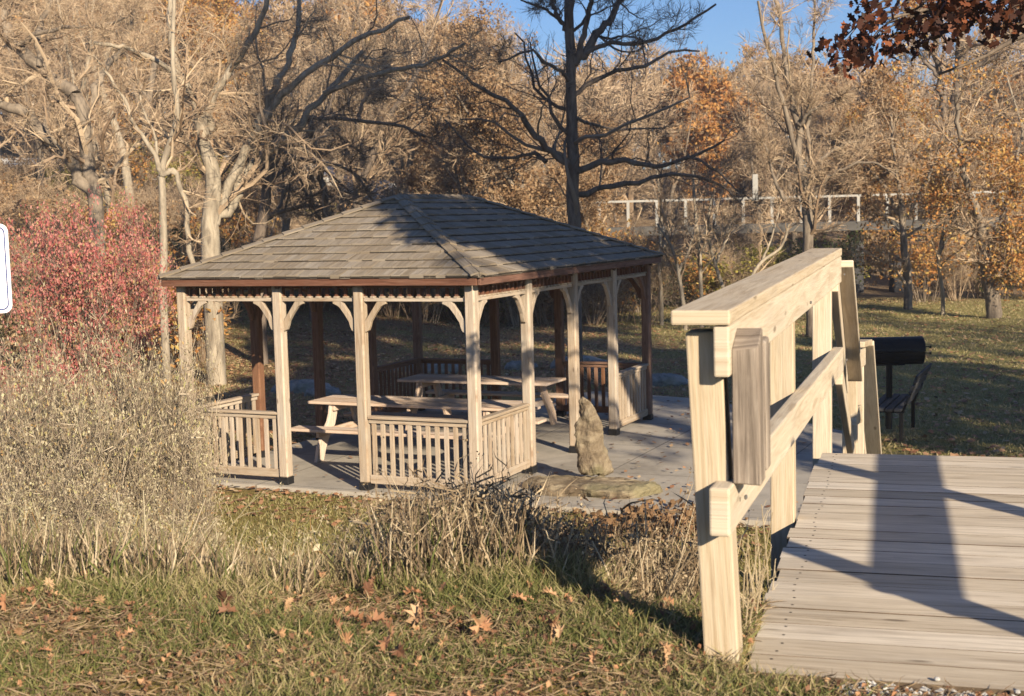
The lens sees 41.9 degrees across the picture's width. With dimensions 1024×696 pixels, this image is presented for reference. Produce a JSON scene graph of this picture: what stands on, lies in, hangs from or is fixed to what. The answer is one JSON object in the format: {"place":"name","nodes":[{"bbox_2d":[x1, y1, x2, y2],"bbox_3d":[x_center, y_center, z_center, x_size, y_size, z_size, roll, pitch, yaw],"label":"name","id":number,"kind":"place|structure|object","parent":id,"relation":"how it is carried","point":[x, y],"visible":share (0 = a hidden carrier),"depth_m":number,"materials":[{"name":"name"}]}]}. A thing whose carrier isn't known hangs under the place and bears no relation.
{"place":"outdoors","nodes":[
{"label":"outdoors","id":0,"kind":"place"},
{"bbox_2d":[0,484,754,610],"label":"tall dry grass","id":1,"kind":"structure","parent":0,"point":[433,548],"depth_m":4.17,"materials":[{"name":"plant"}]},
{"bbox_2d":[175,491,770,605],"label":"mossy grass","id":2,"kind":"structure","parent":0,"point":[314,519],"depth_m":14.19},
{"bbox_2d":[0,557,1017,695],"bbox_3d":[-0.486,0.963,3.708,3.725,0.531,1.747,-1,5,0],"label":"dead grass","id":3,"kind":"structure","parent":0,"point":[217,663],"depth_m":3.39,"materials":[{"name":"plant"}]},
{"bbox_2d":[0,118,1023,695],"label":"ground","id":4,"kind":"structure","parent":0,"point":[878,292],"depth_m":28.34,"materials":[{"name":"plant"}]},
{"bbox_2d":[0,224,12,543],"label":"notice sign","id":5,"kind":"object","parent":4,"relation":"on","point":[6,304],"visible":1,"depth_m":5.59,"materials":[{"name":"white paint"}]},
{"bbox_2d":[0,307,86,500],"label":"dry shrub","id":6,"kind":"object","parent":4,"relation":"on","point":[21,375],"visible":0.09,"depth_m":8.38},
{"bbox_2d":[0,184,87,245],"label":"undergrowth shrub","id":7,"kind":"object","parent":4,"relation":"on","point":[29,210],"visible":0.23,"depth_m":42.13,"materials":[{"name":"beige plant"}]},
{"bbox_2d":[5,171,87,223],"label":"undergrowth shrub","id":8,"kind":"object","parent":4,"relation":"on","point":[48,191],"visible":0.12,"depth_m":45.49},
{"bbox_2d":[0,407,98,541],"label":"dry shrub","id":9,"kind":"object","parent":4,"relation":"on","point":[28,479],"visible":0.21,"depth_m":6.46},
{"bbox_2d":[0,0,107,198],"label":"bare tree","id":10,"kind":"object","parent":4,"relation":"on","point":[22,65],"visible":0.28,"depth_m":54.19,"materials":[{"name":"brown plant"}]},
{"bbox_2d":[0,300,116,494],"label":"dry shrub","id":11,"kind":"object","parent":4,"relation":"on","point":[43,396],"visible":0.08,"depth_m":8.38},
{"bbox_2d":[0,434,132,552],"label":"dry shrub","id":12,"kind":"object","parent":4,"relation":"on","point":[77,501],"visible":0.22,"depth_m":6.01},
{"bbox_2d":[0,335,138,534],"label":"dry shrub","id":13,"kind":"object","parent":4,"relation":"on","point":[69,432],"visible":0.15,"depth_m":7.34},
{"bbox_2d":[0,282,138,475],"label":"dry shrub","id":14,"kind":"object","parent":4,"relation":"on","point":[31,351],"visible":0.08,"depth_m":10.02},
{"bbox_2d":[5,476,137,560],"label":"dry shrub","id":15,"kind":"object","parent":4,"relation":"on","point":[92,511],"visible":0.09,"depth_m":5.76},
{"bbox_2d":[0,404,159,564],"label":"dry shrub","id":16,"kind":"object","parent":4,"relation":"on","point":[101,472],"visible":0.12,"depth_m":6.81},
{"bbox_2d":[4,0,163,149],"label":"autumn tree","id":17,"kind":"object","parent":4,"relation":"on","point":[96,124],"visible":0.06,"depth_m":75.61,"materials":[{"name":"brown plant"}]},
{"bbox_2d":[0,354,172,538],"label":"dry shrub","id":18,"kind":"object","parent":4,"relation":"on","point":[117,447],"visible":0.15,"depth_m":7.41,"materials":[{"name":"plant"}]},
{"bbox_2d":[0,285,172,490],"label":"dry shrub","id":19,"kind":"object","parent":4,"relation":"on","point":[116,388],"visible":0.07,"depth_m":9.51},
{"bbox_2d":[0,183,177,419],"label":"red shrub","id":20,"kind":"object","parent":4,"relation":"on","point":[71,294],"visible":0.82,"depth_m":18.65,"materials":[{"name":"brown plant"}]},
{"bbox_2d":[17,0,161,254],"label":"bare tree","id":21,"kind":"object","parent":4,"relation":"on","point":[108,188],"visible":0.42,"depth_m":45.34,"materials":[{"name":"brown plant"}]},
{"bbox_2d":[0,0,179,277],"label":"bare tree","id":22,"kind":"object","parent":4,"relation":"on","point":[85,177],"visible":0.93,"depth_m":30.44,"materials":[{"name":"brown plant"}]},
{"bbox_2d":[0,365,191,539],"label":"dry shrub","id":23,"kind":"object","parent":4,"relation":"on","point":[48,430],"visible":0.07,"depth_m":7.79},
{"bbox_2d":[25,0,170,210],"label":"bare tree","id":24,"kind":"object","parent":4,"relation":"on","point":[128,177],"visible":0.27,"depth_m":55.66,"materials":[{"name":"brown plant"}]},
{"bbox_2d":[1,444,215,561],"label":"dry shrub","id":25,"kind":"object","parent":4,"relation":"on","point":[170,495],"visible":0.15,"depth_m":6.36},
{"bbox_2d":[18,269,208,507],"bbox_3d":[-2.957,0.936,10.068,1.313,3.116,1.363,-1,6,4],"label":"dry shrub","id":26,"kind":"object","parent":4,"relation":"on","point":[160,370],"visible":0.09,"depth_m":10.08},
{"bbox_2d":[15,325,232,558],"bbox_3d":[-2.503,1.195,8.331,1.133,2.696,1.472,-7,8,-44],"label":"dry shrub","id":27,"kind":"object","parent":4,"relation":"on","point":[142,420],"visible":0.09,"depth_m":8.21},
{"bbox_2d":[26,264,231,379],"bbox_3d":[-7.970,-0.465,27.914,4.158,2.593,3.967,-3,6,-12],"label":"undergrowth shrub","id":28,"kind":"object","parent":4,"relation":"on","point":[175,338],"visible":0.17,"depth_m":27.60,"materials":[{"name":"orange plant"}]},
{"bbox_2d":[43,282,219,541],"bbox_3d":[-2.752,1.033,9.536,1.133,3.014,1.472,-5,6,-30],"label":"dry shrub","id":29,"kind":"object","parent":4,"relation":"on","point":[173,402],"visible":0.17,"depth_m":9.33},
{"bbox_2d":[86,172,187,239],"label":"undergrowth shrub","id":30,"kind":"object","parent":4,"relation":"on","point":[147,193],"visible":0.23,"depth_m":48.73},
{"bbox_2d":[74,358,210,542],"bbox_3d":[-2.278,1.244,8.165,0.915,2.415,0.924,3,7,41],"label":"dry shrub","id":31,"kind":"object","parent":4,"relation":"on","point":[173,463],"visible":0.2,"depth_m":8.00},
{"bbox_2d":[74,0,215,196],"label":"bare tree","id":32,"kind":"object","parent":4,"relation":"on","point":[151,77],"visible":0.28,"depth_m":60.59,"materials":[{"name":"brown plant"}]},
{"bbox_2d":[70,0,236,400],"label":"sapling","id":33,"kind":"object","parent":4,"relation":"on","point":[164,163],"visible":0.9,"depth_m":24.33,"materials":[{"name":"brown plant"}]},
{"bbox_2d":[81,399,228,562],"bbox_3d":[-2.094,1.294,7.738,0.908,1.988,0.875,-1,6,4],"label":"dry shrub","id":34,"kind":"object","parent":4,"relation":"on","point":[215,436],"visible":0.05,"depth_m":7.82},
{"bbox_2d":[115,194,200,261],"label":"undergrowth shrub","id":35,"kind":"object","parent":4,"relation":"on","point":[153,223],"visible":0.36,"depth_m":42.41,"materials":[{"name":"beige plant"}]},
{"bbox_2d":[92,333,228,537],"bbox_3d":[-2.664,1.181,10.189,0.981,2.575,0.755,-2,5,-3],"label":"dry shrub","id":36,"kind":"object","parent":4,"relation":"on","point":[205,393],"visible":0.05,"depth_m":10.17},
{"bbox_2d":[108,461,229,555],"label":"dry shrub","id":37,"kind":"object","parent":4,"relation":"on","point":[170,501],"visible":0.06,"depth_m":7.49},
{"bbox_2d":[115,364,228,545],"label":"dry shrub","id":38,"kind":"object","parent":4,"relation":"on","point":[207,456],"visible":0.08,"depth_m":9.63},
{"bbox_2d":[115,313,235,535],"bbox_3d":[-2.858,1.011,11.380,0.981,2.731,0.755,-3,6,-11],"label":"dry shrub","id":39,"kind":"object","parent":4,"relation":"on","point":[206,414],"visible":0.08,"depth_m":11.39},
{"bbox_2d":[145,221,238,362],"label":"undergrowth shrub","id":40,"kind":"object","parent":4,"relation":"on","point":[203,350],"visible":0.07,"depth_m":30.65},
{"bbox_2d":[120,0,275,155],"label":"autumn tree","id":41,"kind":"object","parent":4,"relation":"on","point":[217,5],"visible":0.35,"depth_m":73.07,"materials":[{"name":"brown plant"}]},
{"bbox_2d":[0,475,399,575],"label":"dry weeds","id":42,"kind":"object","parent":4,"relation":"on","point":[26,510],"visible":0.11,"depth_m":4.88,"materials":[{"name":"plant"}]},
{"bbox_2d":[182,204,278,249],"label":"undergrowth shrub","id":43,"kind":"object","parent":4,"relation":"on","point":[238,238],"visible":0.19,"depth_m":41.06,"materials":[{"name":"orange plant"}]},
{"bbox_2d":[211,14,301,198],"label":"autumn tree","id":44,"kind":"object","parent":4,"relation":"on","point":[248,76],"visible":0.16,"depth_m":56.98,"materials":[{"name":"brown plant"}]},
{"bbox_2d":[192,7,335,218],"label":"bare tree","id":45,"kind":"object","parent":4,"relation":"on","point":[235,82],"visible":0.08,"depth_m":45.77,"materials":[{"name":"brown plant"}]},
{"bbox_2d":[165,0,381,315],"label":"bare tree","id":46,"kind":"object","parent":4,"relation":"on","point":[286,226],"visible":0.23,"depth_m":37.20,"materials":[{"name":"brown plant"}]},
{"bbox_2d":[79,0,502,385],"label":"bare tree","id":47,"kind":"object","parent":4,"relation":"on","point":[234,188],"visible":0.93,"depth_m":26.39,"materials":[{"name":"brown plant"}]},
{"bbox_2d":[193,40,454,364],"bbox_3d":[-4.081,-3.229,29.947,6.793,7.447,3.277,1,6,23],"label":"bare tree","id":48,"kind":"object","parent":4,"relation":"on","point":[312,205],"visible":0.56,"depth_m":29.67,"materials":[{"name":"brown plant"}]},
{"bbox_2d":[281,0,405,211],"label":"bare tree","id":49,"kind":"object","parent":4,"relation":"on","point":[337,173],"visible":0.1,"depth_m":54.82,"materials":[{"name":"brown plant"}]},
{"bbox_2d":[0,563,701,663],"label":"oak leaf litter","id":50,"kind":"object","parent":4,"relation":"on","point":[415,617],"visible":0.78,"depth_m":3.60,"materials":[{"name":"plant"}]},
{"bbox_2d":[262,0,474,310],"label":"bare tree","id":51,"kind":"object","parent":4,"relation":"on","point":[378,130],"visible":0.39,"depth_m":38.92,"materials":[{"name":"brown plant"}]},
{"bbox_2d":[309,0,447,200],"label":"bare tree","id":52,"kind":"object","parent":4,"relation":"on","point":[408,163],"visible":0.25,"depth_m":49.02,"materials":[{"name":"brown plant"}]},
{"bbox_2d":[393,0,540,194],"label":"autumn tree","id":53,"kind":"object","parent":4,"relation":"on","point":[477,22],"visible":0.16,"depth_m":56.64,"materials":[{"name":"brown plant"}]},
{"bbox_2d":[391,30,546,295],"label":"autumn tree","id":54,"kind":"object","parent":4,"relation":"on","point":[413,179],"visible":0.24,"depth_m":45.65,"materials":[{"name":"brown plant"}]},
{"bbox_2d":[405,19,547,312],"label":"bare tree","id":55,"kind":"object","parent":4,"relation":"on","point":[458,183],"visible":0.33,"depth_m":42.53,"materials":[{"name":"brown plant"}]},
{"bbox_2d":[198,483,770,550],"bbox_3d":[-1.867,1.787,14.885,9.560,0.084,1.390,1,6,25],"label":"leaf drift","id":56,"kind":"object","parent":4,"relation":"on","point":[308,509],"visible":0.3,"depth_m":15.09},
{"bbox_2d":[0,567,1007,695],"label":"leaf crumbs","id":57,"kind":"object","parent":4,"relation":"on","point":[548,684],"visible":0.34,"depth_m":3.37,"materials":[{"name":"plant"}]},
{"bbox_2d":[0,538,1010,695],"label":"grass","id":58,"kind":"structure","parent":4,"relation":"on","point":[486,587],"depth_m":3.53,"materials":[{"name":"plant"}]},
{"bbox_2d":[432,50,590,323],"bbox_3d":[-0.044,-4.837,40.440,4.436,8.930,4.682,3,7,41],"label":"autumn tree","id":59,"kind":"object","parent":4,"relation":"on","point":[519,195],"visible":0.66,"depth_m":39.54,"materials":[{"name":"brown plant"}]},
{"bbox_2d":[0,0,1023,228],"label":"wood","id":60,"kind":"object","parent":4,"relation":"on","point":[715,87],"visible":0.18,"depth_m":81.56,"materials":[{"name":"orange plant"}]},
{"bbox_2d":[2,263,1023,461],"bbox_3d":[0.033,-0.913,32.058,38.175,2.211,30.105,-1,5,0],"label":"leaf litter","id":61,"kind":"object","parent":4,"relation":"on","point":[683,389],"visible":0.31,"depth_m":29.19,"materials":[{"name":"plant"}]},
{"bbox_2d":[334,435,765,607],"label":"branched weeds","id":62,"kind":"object","parent":4,"relation":"on","point":[594,542],"visible":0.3,"depth_m":4.25,"materials":[{"name":"plant"}]},
{"bbox_2d":[349,449,760,603],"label":"reed stalks","id":63,"kind":"object","parent":4,"relation":"on","point":[451,494],"visible":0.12,"depth_m":4.69,"materials":[{"name":"plant"}]},
{"bbox_2d":[533,152,612,306],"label":"autumn tree","id":64,"kind":"object","parent":4,"relation":"on","point":[597,197],"visible":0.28,"depth_m":46.28,"materials":[{"name":"brown plant"}]},
{"bbox_2d":[524,98,635,237],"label":"autumn tree","id":65,"kind":"object","parent":4,"relation":"on","point":[617,206],"visible":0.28,"depth_m":53.92,"materials":[{"name":"brown plant"}]},
{"bbox_2d":[522,474,662,498],"bbox_3d":[0.889,1.615,15.295,1.658,0.236,0.845,0,6,14],"label":"flat stone","id":66,"kind":"object","parent":4,"relation":"on","point":[599,486],"visible":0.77,"depth_m":15.06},
{"bbox_2d":[426,0,776,360],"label":"bare tree","id":67,"kind":"object","parent":4,"relation":"on","point":[574,58],"visible":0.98,"depth_m":27.07,"materials":[{"name":"black plant"}]},
{"bbox_2d":[560,61,661,240],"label":"bare tree","id":68,"kind":"object","parent":4,"relation":"on","point":[629,191],"visible":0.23,"depth_m":63.52,"materials":[{"name":"brown plant"}]},
{"bbox_2d":[581,239,652,325],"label":"undergrowth shrub","id":69,"kind":"object","parent":4,"relation":"on","point":[593,295],"visible":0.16,"depth_m":39.49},
{"bbox_2d":[605,216,697,324],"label":"undergrowth shrub","id":70,"kind":"object","parent":4,"relation":"on","point":[655,274],"visible":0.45,"depth_m":39.21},
{"bbox_2d":[559,488,747,547],"bbox_3d":[1.439,1.703,13.867,1.897,0.423,2.389,3,7,41],"label":"leaf heap","id":71,"kind":"object","parent":4,"relation":"on","point":[650,514],"visible":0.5,"depth_m":13.65,"materials":[{"name":"beige plant"}]},
{"bbox_2d":[627,149,692,324],"bbox_3d":[4.537,-3.193,39.281,1.731,5.313,2.938,2,7,36],"label":"sapling","id":72,"kind":"object","parent":4,"relation":"on","point":[660,237],"visible":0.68,"depth_m":39.03,"materials":[{"name":"brown plant"}]},
{"bbox_2d":[632,89,709,235],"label":"bare tree","id":73,"kind":"object","parent":4,"relation":"on","point":[674,186],"visible":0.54,"depth_m":62.89,"materials":[{"name":"brown plant"}]},
{"bbox_2d":[644,201,711,329],"bbox_3d":[4.663,-2.280,36.995,2.168,3.889,2.298,-4,6,-20],"label":"sapling","id":74,"kind":"object","parent":4,"relation":"on","point":[678,269],"visible":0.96,"depth_m":36.97,"materials":[{"name":"brown plant"}]},
{"bbox_2d":[650,149,746,327],"bbox_3d":[5.345,-3.041,37.966,3.089,5.198,1.991,2,7,33],"label":"sapling","id":75,"kind":"object","parent":4,"relation":"on","point":[701,249],"visible":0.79,"depth_m":37.61,"materials":[{"name":"brown plant"}]},
{"bbox_2d":[663,250,736,306],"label":"undergrowth shrub","id":76,"kind":"object","parent":4,"relation":"on","point":[692,276],"visible":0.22,"depth_m":45.61,"materials":[{"name":"brown plant"}]},
{"bbox_2d":[666,160,753,288],"bbox_3d":[5.646,-2.946,38.168,3.176,4.966,1.974,-7,7,-43],"label":"sapling","id":77,"kind":"object","parent":4,"relation":"on","point":[714,260],"visible":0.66,"depth_m":38.30,"materials":[{"name":"brown plant"}]},
{"bbox_2d":[677,238,772,293],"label":"undergrowth shrub","id":78,"kind":"object","parent":4,"relation":"on","point":[725,253],"visible":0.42,"depth_m":45.90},
{"bbox_2d":[680,213,778,264],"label":"undergrowth shrub","id":79,"kind":"object","parent":4,"relation":"on","point":[745,237],"visible":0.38,"depth_m":50.45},
{"bbox_2d":[683,244,791,295],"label":"undergrowth shrub","id":80,"kind":"object","parent":4,"relation":"on","point":[748,255],"visible":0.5,"depth_m":45.83,"materials":[{"name":"brown plant"}]},
{"bbox_2d":[739,501,781,646],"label":"gap weeds","id":81,"kind":"object","parent":4,"relation":"on","point":[758,596],"visible":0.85,"depth_m":3.74,"materials":[{"name":"plant"}]},
{"bbox_2d":[721,118,804,244],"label":"autumn tree","id":82,"kind":"object","parent":4,"relation":"on","point":[752,205],"visible":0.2,"depth_m":61.53,"materials":[{"name":"brown plant"}]},
{"bbox_2d":[704,54,824,238],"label":"bare tree","id":83,"kind":"object","parent":4,"relation":"on","point":[749,173],"visible":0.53,"depth_m":56.74,"materials":[{"name":"brown plant"}]},
{"bbox_2d":[751,184,802,274],"bbox_3d":[8.082,-2.925,39.960,2.389,4.420,1.804,1,6,27],"label":"sapling","id":84,"kind":"object","parent":4,"relation":"on","point":[763,259],"visible":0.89,"depth_m":39.81,"materials":[{"name":"beige plant"}]},
{"bbox_2d":[727,41,841,254],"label":"bare tree","id":85,"kind":"object","parent":4,"relation":"on","point":[788,171],"visible":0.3,"depth_m":57.55,"materials":[{"name":"brown plant"}]},
{"bbox_2d":[733,51,836,256],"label":"bare tree","id":86,"kind":"object","parent":4,"relation":"on","point":[783,219],"visible":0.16,"depth_m":62.92,"materials":[{"name":"brown plant"}]},
{"bbox_2d":[598,174,1023,296],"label":"bridge","id":87,"kind":"structure","parent":4,"relation":"on","point":[853,226],"depth_m":50.62,"materials":[{"name":"wood"}]},
{"bbox_2d":[729,0,919,336],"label":"bare tree","id":88,"kind":"object","parent":4,"relation":"on","point":[809,219],"visible":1,"depth_m":33.56,"materials":[{"name":"brown plant"}]},
{"bbox_2d":[784,229,870,287],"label":"undergrowth shrub","id":89,"kind":"object","parent":4,"relation":"on","point":[841,246],"visible":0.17,"depth_m":47.94,"materials":[{"name":"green plant"}]},
{"bbox_2d":[671,248,1023,695],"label":"boardwalk","id":90,"kind":"structure","parent":4,"relation":"on","point":[909,569],"depth_m":3.99,"materials":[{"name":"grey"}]},
{"bbox_2d":[809,94,901,249],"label":"autumn tree","id":91,"kind":"object","parent":4,"relation":"on","point":[834,207],"visible":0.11,"depth_m":61.93,"materials":[{"name":"brown plant"}]},
{"bbox_2d":[816,100,939,277],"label":"autumn tree","id":92,"kind":"object","parent":4,"relation":"on","point":[854,112],"visible":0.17,"depth_m":58.20,"materials":[{"name":"brown plant"}]},
{"bbox_2d":[815,65,966,309],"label":"lawn tree","id":93,"kind":"object","parent":4,"relation":"on","point":[905,269],"visible":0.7,"depth_m":42.68,"materials":[{"name":"brown plant"}]},
{"bbox_2d":[860,336,931,428],"bbox_3d":[5.424,0.499,19.022,1.041,1.319,0.444,-1,5,3],"label":"park grill","id":94,"kind":"object","parent":4,"relation":"on","point":[890,352],"visible":0.8,"depth_m":18.84,"materials":[{"name":"black metal"}]},
{"bbox_2d":[878,363,931,440],"bbox_3d":[5.414,0.740,18.628,0.656,0.915,1.600,1,6,24],"label":"park bench","id":95,"kind":"object","parent":4,"relation":"on","point":[896,403],"visible":0.84,"depth_m":18.41,"materials":[{"name":"black metal"}]},
{"bbox_2d":[806,0,1023,79],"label":"oak tree","id":96,"kind":"object","parent":4,"relation":"on","point":[952,13],"visible":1,"depth_m":8.71,"materials":[{"name":"brown plant"}]},
{"bbox_2d":[860,215,977,302],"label":"undergrowth shrub","id":97,"kind":"object","parent":4,"relation":"on","point":[922,260],"visible":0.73,"depth_m":46.12,"materials":[{"name":"orange plant"}]},
{"bbox_2d":[870,85,967,262],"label":"autumn tree","id":98,"kind":"object","parent":4,"relation":"on","point":[901,126],"visible":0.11,"depth_m":59.76,"materials":[{"name":"brown plant"}]},
{"bbox_2d":[870,0,1023,290],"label":"tall tree","id":99,"kind":"object","parent":4,"relation":"on","point":[961,51],"visible":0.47,"depth_m":51.32,"materials":[{"name":"brown plant"}]},
{"bbox_2d":[912,160,989,314],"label":"sapling","id":100,"kind":"object","parent":4,"relation":"on","point":[938,255],"visible":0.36,"depth_m":40.38,"materials":[{"name":"brown plant"}]},
{"bbox_2d":[913,235,994,300],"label":"undergrowth shrub","id":101,"kind":"object","parent":4,"relation":"on","point":[954,284],"visible":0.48,"depth_m":46.43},
{"bbox_2d":[898,58,1023,318],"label":"lawn tree","id":102,"kind":"object","parent":4,"relation":"on","point":[991,271],"visible":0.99,"depth_m":38.36,"materials":[{"name":"brown plant"}]},
{"bbox_2d":[979,45,1023,216],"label":"bare tree","id":103,"kind":"object","parent":4,"relation":"on","point":[1014,101],"visible":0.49,"depth_m":62.63,"materials":[{"name":"brown plant"}]},
{"bbox_2d":[198,391,841,527],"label":"patio","id":104,"kind":"structure","parent":0,"point":[336,469],"depth_m":17.34,"materials":[{"name":"concrete"}]},
{"bbox_2d":[157,193,664,494],"bbox_3d":[-1.007,-0.377,18.510,4.516,3.493,6.539,1,6,24],"label":"gazebo","id":105,"kind":"object","parent":104,"relation":"on","point":[481,250],"visible":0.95,"depth_m":16.38,"materials":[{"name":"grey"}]},
{"bbox_2d":[291,394,546,462],"bbox_3d":[-1.234,1.078,17.752,3.020,0.754,1.668,1,6,25],"label":"picnic table","id":106,"kind":"object","parent":104,"relation":"on","point":[335,402],"visible":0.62,"depth_m":17.67,"materials":[{"name":"brown wood"}]},
{"bbox_2d":[397,374,567,430],"bbox_3d":[-0.468,0.832,20.103,2.480,0.754,1.668,1,6,24],"label":"picnic table","id":107,"kind":"object","parent":104,"relation":"on","point":[438,391],"visible":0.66,"depth_m":20.16,"materials":[{"name":"brown wood"}]},
{"bbox_2d":[574,397,613,475],"bbox_3d":[0.937,1.027,15.573,0.410,0.935,0.361,-5,7,-33],"label":"standing stone","id":108,"kind":"object","parent":104,"relation":"on","point":[592,454],"visible":1,"depth_m":15.48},
{"bbox_2d":[123,0,1019,169],"label":"sky","id":109,"kind":"structure","parent":0,"point":[719,26],"materials":[{"name":"blue"}]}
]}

